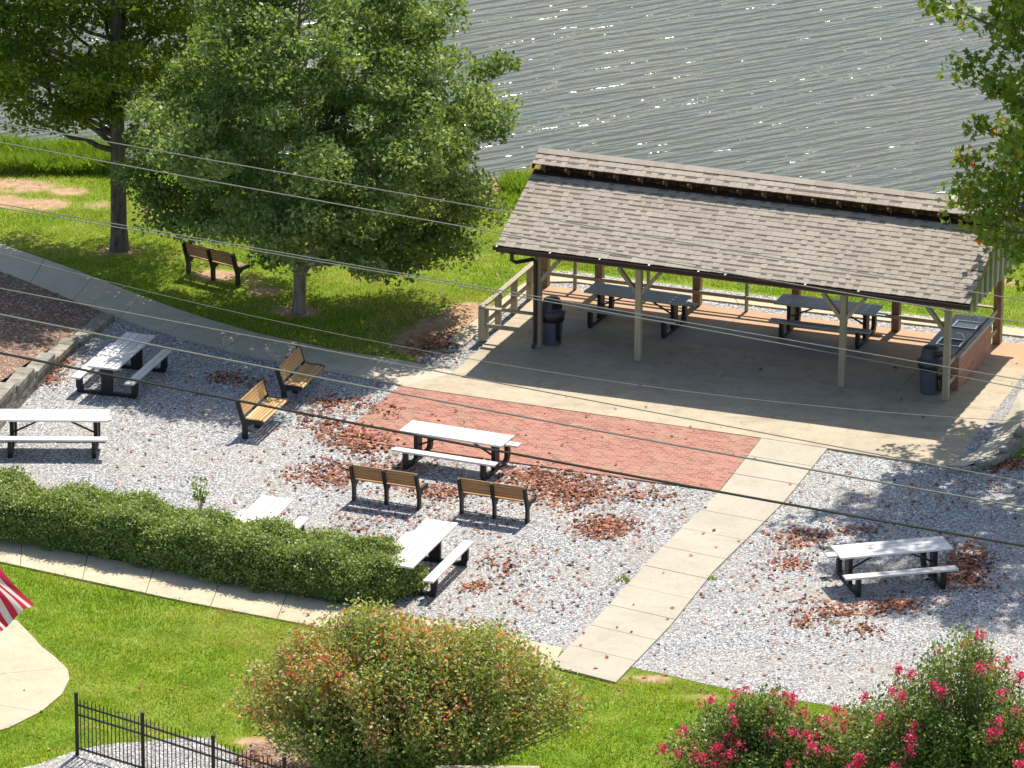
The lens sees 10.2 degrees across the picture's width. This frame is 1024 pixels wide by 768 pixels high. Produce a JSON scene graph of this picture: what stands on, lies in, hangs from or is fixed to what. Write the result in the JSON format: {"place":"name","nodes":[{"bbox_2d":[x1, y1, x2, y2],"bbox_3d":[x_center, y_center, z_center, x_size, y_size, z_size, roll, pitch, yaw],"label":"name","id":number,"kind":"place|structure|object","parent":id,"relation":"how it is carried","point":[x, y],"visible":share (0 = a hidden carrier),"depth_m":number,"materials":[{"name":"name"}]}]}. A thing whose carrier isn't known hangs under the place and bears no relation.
{"place":"outdoors","nodes":[
{"label":"outdoors","id":0,"kind":"place"},
{"bbox_2d":[0,130,129,173],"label":"tall grass","id":1,"kind":"structure","parent":0,"point":[16,159],"depth_m":145.41,"materials":[{"name":"green plant"}]},
{"bbox_2d":[0,244,453,385],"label":"path","id":2,"kind":"structure","parent":0,"point":[89,290],"depth_m":134.24,"materials":[{"name":"concrete"}]},
{"bbox_2d":[0,541,562,670],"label":"sidewalk","id":3,"kind":"structure","parent":0,"point":[164,584],"depth_m":118.87,"materials":[{"name":"concrete"}]},
{"bbox_2d":[485,187,522,208],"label":"shore grass","id":4,"kind":"structure","parent":0,"point":[513,197],"depth_m":143.42,"materials":[{"name":"green plant"}]},
{"bbox_2d":[0,318,1023,717],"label":"gravel","id":5,"kind":"structure","parent":0,"point":[596,564],"depth_m":122.50,"materials":[{"name":"grey gravel"}]},
{"bbox_2d":[0,409,111,458],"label":"picnic table","id":6,"kind":"object","parent":5,"relation":"on","point":[13,417],"visible":1,"depth_m":126.29,"materials":[{"name":"white wood"}]},
{"bbox_2d":[0,313,113,428],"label":"retaining wall","id":7,"kind":"structure","parent":5,"relation":"on","point":[19,386],"depth_m":130.54,"materials":[{"name":"stone"}]},
{"bbox_2d":[71,332,171,398],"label":"picnic table","id":8,"kind":"object","parent":5,"relation":"on","point":[110,358],"visible":0.99,"depth_m":130.18,"materials":[{"name":"silver metal"}]},
{"bbox_2d":[186,476,210,508],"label":"sapling","id":9,"kind":"object","parent":5,"relation":"on","point":[200,497],"visible":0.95,"depth_m":122.88,"materials":[{"name":"green plant"}]},
{"bbox_2d":[0,463,429,606],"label":"hedge","id":10,"kind":"object","parent":5,"relation":"on","point":[151,530],"visible":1,"depth_m":119.37,"materials":[{"name":"green plant"}]},
{"bbox_2d":[235,379,288,438],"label":"park bench","id":11,"kind":"object","parent":5,"relation":"on","point":[257,415],"visible":1,"depth_m":127.58,"materials":[{"name":"brown wood"}]},
{"bbox_2d":[234,495,308,530],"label":"picnic table","id":12,"kind":"object","parent":5,"relation":"on","point":[261,506],"visible":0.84,"depth_m":121.22,"materials":[{"name":"silver metal"}]},
{"bbox_2d":[275,346,324,404],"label":"park bench","id":13,"kind":"object","parent":5,"relation":"on","point":[294,360],"visible":0.94,"depth_m":129.75,"materials":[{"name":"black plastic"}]},
{"bbox_2d":[349,464,427,509],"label":"park bench","id":14,"kind":"object","parent":5,"relation":"on","point":[387,478],"visible":1,"depth_m":123.22,"materials":[{"name":"brown wood"}]},
{"bbox_2d":[389,519,473,596],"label":"picnic table","id":15,"kind":"object","parent":5,"relation":"on","point":[424,538],"visible":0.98,"depth_m":119.48,"materials":[{"name":"white wood"}]},
{"bbox_2d":[391,420,521,480],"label":"picnic table","id":16,"kind":"object","parent":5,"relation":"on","point":[493,440],"visible":0.98,"depth_m":125.38,"materials":[{"name":"silver metal"}]},
{"bbox_2d":[457,477,536,523],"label":"park bench","id":17,"kind":"object","parent":5,"relation":"on","point":[495,492],"visible":1,"depth_m":122.50,"materials":[{"name":"brown wood"}]},
{"bbox_2d":[22,179,1023,766],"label":"fallen leaves","id":18,"kind":"object","parent":5,"relation":"on","point":[552,483],"visible":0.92,"depth_m":123.52,"materials":[{"name":"brown plant"}]},
{"bbox_2d":[614,576,629,582],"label":"weed","id":19,"kind":"object","parent":5,"relation":"on","point":[626,579],"visible":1,"depth_m":119.41,"materials":[{"name":"green plant"}]},
{"bbox_2d":[824,536,958,596],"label":"picnic table","id":20,"kind":"object","parent":5,"relation":"on","point":[933,546],"visible":1,"depth_m":119.11,"materials":[{"name":"silver metal"}]},
{"bbox_2d":[0,0,1023,212],"bbox_3d":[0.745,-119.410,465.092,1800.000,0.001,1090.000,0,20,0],"label":"lake water","id":21,"kind":"structure","parent":0,"point":[855,92],"depth_m":155.13,"materials":[{"name":"grey liquid"}]},
{"bbox_2d":[0,161,1023,767],"bbox_3d":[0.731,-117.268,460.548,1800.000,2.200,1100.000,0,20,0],"label":"ground","id":22,"kind":"structure","parent":0,"point":[452,317],"depth_m":119.48,"materials":[{"name":"green plant"}]},
{"bbox_2d":[0,620,68,730],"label":"concrete pad","id":23,"kind":"object","parent":22,"relation":"on","point":[22,649],"visible":1,"depth_m":114.32,"materials":[{"name":"beige concrete"}]},
{"bbox_2d":[0,667,66,711],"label":"pad joint","id":24,"kind":"object","parent":23,"relation":"on","point":[25,671],"visible":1,"depth_m":114.53,"materials":[{"name":"grey concrete"}]},
{"bbox_2d":[0,272,104,380],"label":"mulch bed","id":25,"kind":"object","parent":22,"relation":"on","point":[58,333],"visible":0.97,"depth_m":134.29,"materials":[{"name":"brown wood"}]},
{"bbox_2d":[0,0,254,252],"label":"oak tree","id":26,"kind":"object","parent":22,"relation":"on","point":[93,86],"visible":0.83,"depth_m":137.31,"materials":[{"name":"green plant"}]},
{"bbox_2d":[22,737,281,767],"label":"gravel bed","id":27,"kind":"object","parent":22,"relation":"on","point":[71,758],"visible":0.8,"depth_m":110.64,"materials":[{"name":"grey gravel"}]},
{"bbox_2d":[74,692,296,767],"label":"metal fence","id":28,"kind":"object","parent":27,"relation":"on","point":[155,738],"visible":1,"depth_m":109.56,"materials":[{"name":"black metal"}]},
{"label":"flagpole","id":29,"kind":"object","parent":27,"relation":"on","visible":0},
{"bbox_2d":[0,568,33,632],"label":"flag","id":30,"kind":"object","parent":29,"relation":"hanging from","point":[14,601],"visible":1,"depth_m":104.81,"materials":[{"name":"red fabric"}]},
{"bbox_2d":[182,241,249,287],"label":"park bench","id":31,"kind":"object","parent":22,"relation":"on","point":[215,258],"visible":0.99,"depth_m":137.25,"materials":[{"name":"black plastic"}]},
{"bbox_2d":[240,741,357,767],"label":"mulch bed","id":32,"kind":"object","parent":22,"relation":"on","point":[257,751],"visible":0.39,"depth_m":110.72,"materials":[{"name":"brown wood"}]},
{"bbox_2d":[106,0,531,313],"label":"maple tree","id":33,"kind":"object","parent":22,"relation":"on","point":[250,74],"visible":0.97,"depth_m":132.29,"materials":[{"name":"green plant"}]},
{"bbox_2d":[212,591,602,767],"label":"shrub","id":34,"kind":"object","parent":22,"relation":"on","point":[381,689],"visible":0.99,"depth_m":108.28,"materials":[{"name":"green plant"}]},
{"bbox_2d":[435,765,539,767],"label":"timber rail","id":35,"kind":"object","parent":22,"relation":"on","point":[469,766],"visible":1,"depth_m":107.34,"materials":[{"name":"brown wood"}]},
{"bbox_2d":[0,162,1023,358],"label":"grass","id":36,"kind":"structure","parent":22,"relation":"on","point":[370,300],"depth_m":137.57,"materials":[{"name":"green plant"}]},
{"bbox_2d":[493,166,532,193],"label":"shore grass","id":37,"kind":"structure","parent":22,"relation":"on","point":[517,181],"depth_m":144.12,"materials":[{"name":"green plant"}]},
{"bbox_2d":[551,438,826,683],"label":"walkway","id":38,"kind":"structure","parent":22,"relation":"on","point":[652,592],"depth_m":120.21,"materials":[{"name":"beige concrete"}]},
{"bbox_2d":[401,286,1023,468],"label":"concrete slab","id":39,"kind":"structure","parent":22,"relation":"on","point":[935,439],"depth_m":130.70,"materials":[{"name":"beige concrete"}]},
{"bbox_2d":[542,296,565,345],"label":"trash can","id":40,"kind":"object","parent":39,"relation":"on","point":[553,315],"visible":0.97,"depth_m":132.87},
{"bbox_2d":[562,317,588,334],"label":"round floor patch","id":41,"kind":"object","parent":39,"relation":"on","point":[573,326],"visible":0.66,"depth_m":134.37,"materials":[{"name":"grey concrete"}]},
{"bbox_2d":[577,282,697,338],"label":"picnic table","id":42,"kind":"object","parent":39,"relation":"on","point":[601,291],"visible":0.97,"depth_m":134.19,"materials":[{"name":"grey wood"}]},
{"bbox_2d":[478,258,997,383],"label":"wooden railing","id":43,"kind":"object","parent":39,"relation":"on","point":[484,320],"visible":0.56,"depth_m":135.02,"materials":[{"name":"wood"}]},
{"bbox_2d":[470,312,1017,430],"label":"slab joint","id":44,"kind":"object","parent":39,"relation":"on","point":[756,379],"visible":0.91,"depth_m":131.33,"materials":[{"name":"grey concrete"}]},
{"bbox_2d":[493,147,1023,400],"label":"pavilion","id":45,"kind":"structure","parent":39,"relation":"on","point":[900,234],"depth_m":130.94,"materials":[{"name":"brown wood"}]},
{"bbox_2d":[647,319,889,363],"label":"floor patch","id":46,"kind":"object","parent":39,"relation":"on","point":[688,334],"visible":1,"depth_m":133.42,"materials":[{"name":"grey concrete"}]},
{"bbox_2d":[768,293,887,348],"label":"picnic table","id":47,"kind":"object","parent":39,"relation":"on","point":[790,302],"visible":0.97,"depth_m":133.54,"materials":[{"name":"silver metal"}]},
{"bbox_2d":[917,344,942,395],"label":"trash can","id":48,"kind":"object","parent":39,"relation":"on","point":[930,383],"visible":0.91,"depth_m":129.87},
{"bbox_2d":[928,314,994,390],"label":"sink counter","id":49,"kind":"object","parent":39,"relation":"on","point":[973,353],"visible":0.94,"depth_m":131.34,"materials":[{"name":"red brick"}]},
{"bbox_2d":[947,387,1023,465],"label":"concrete band","id":50,"kind":"object","parent":39,"relation":"on","point":[1002,435],"visible":1,"depth_m":127.21,"materials":[{"name":"beige concrete"}]},
{"bbox_2d":[947,375,1023,464],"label":"gravel wedge","id":51,"kind":"object","parent":39,"relation":"on","point":[988,430],"visible":1,"depth_m":128.28,"materials":[{"name":"grey gravel"}]},
{"bbox_2d":[413,271,1023,456],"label":"gravel strip","id":52,"kind":"object","parent":22,"relation":"on","point":[443,361],"visible":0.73,"depth_m":134.84,"materials":[{"name":"grey gravel"}]},
{"bbox_2d":[416,271,1022,446],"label":"gravel stones","id":53,"kind":"object","parent":52,"relation":"on","point":[661,284],"visible":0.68,"depth_m":134.81,"materials":[{"name":"grey gravel"}]},
{"bbox_2d":[448,276,1023,346],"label":"edging","id":54,"kind":"object","parent":52,"relation":"on","point":[466,336],"visible":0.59,"depth_m":135.44,"materials":[{"name":"wood"}]},
{"bbox_2d":[950,420,1023,472],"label":"retaining wall","id":55,"kind":"structure","parent":52,"relation":"on","point":[1011,447],"depth_m":126.12,"materials":[{"name":"stone"}]},
{"bbox_2d":[648,675,861,767],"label":"crape myrtle","id":56,"kind":"object","parent":22,"relation":"on","point":[743,741],"visible":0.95,"depth_m":107.66,"materials":[{"name":"green plant"}]},
{"bbox_2d":[808,703,918,763],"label":"crape myrtle","id":57,"kind":"object","parent":22,"relation":"on","point":[843,719],"visible":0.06,"depth_m":109.04,"materials":[{"name":"green plant"}]},
{"bbox_2d":[794,617,1023,767],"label":"crape myrtle","id":58,"kind":"object","parent":22,"relation":"on","point":[977,736],"visible":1,"depth_m":106.85,"materials":[{"name":"green plant"}]},
{"bbox_2d":[916,0,1023,291],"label":"tulip tree","id":59,"kind":"object","parent":22,"relation":"on","point":[1008,18],"visible":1,"depth_m":125.51,"materials":[{"name":"green plant"}]},
{"bbox_2d":[0,352,1023,546],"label":"overhead wire","id":60,"kind":"object","parent":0,"point":[506,452],"visible":1,"depth_m":102.30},
{"bbox_2d":[0,313,1023,507],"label":"overhead wire","id":61,"kind":"object","parent":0,"point":[508,413],"visible":1,"depth_m":102.48,"materials":[{"name":"metal"}]},
{"bbox_2d":[0,142,1023,323],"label":"overhead wire","id":62,"kind":"object","parent":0,"point":[512,235],"visible":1,"depth_m":102.51,"materials":[{"name":"metal"}]},
{"bbox_2d":[0,288,1023,481],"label":"overhead wire","id":63,"kind":"object","parent":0,"point":[509,385],"visible":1,"depth_m":102.72,"materials":[{"name":"metal"}]},
{"bbox_2d":[0,122,1023,300],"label":"overhead wire","id":64,"kind":"object","parent":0,"point":[511,212],"visible":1,"depth_m":102.68,"materials":[{"name":"metal"}]},
{"bbox_2d":[0,204,1023,380],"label":"overhead wire","id":65,"kind":"object","parent":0,"point":[510,292],"visible":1,"depth_m":102.56,"materials":[{"name":"metal"}]},
{"bbox_2d":[0,207,1023,388],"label":"overhead wire","id":66,"kind":"object","parent":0,"point":[511,295],"visible":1,"depth_m":102.52,"materials":[{"name":"metal"}]},
{"bbox_2d":[1,253,1023,421],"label":"overhead wire","id":67,"kind":"object","parent":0,"point":[504,364],"visible":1,"depth_m":103.98,"materials":[{"name":"metal"}]},
{"bbox_2d":[338,386,760,490],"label":"brick patio","id":68,"kind":"structure","parent":0,"point":[660,461],"depth_m":127.28,"materials":[{"name":"red brick"}]}
]}

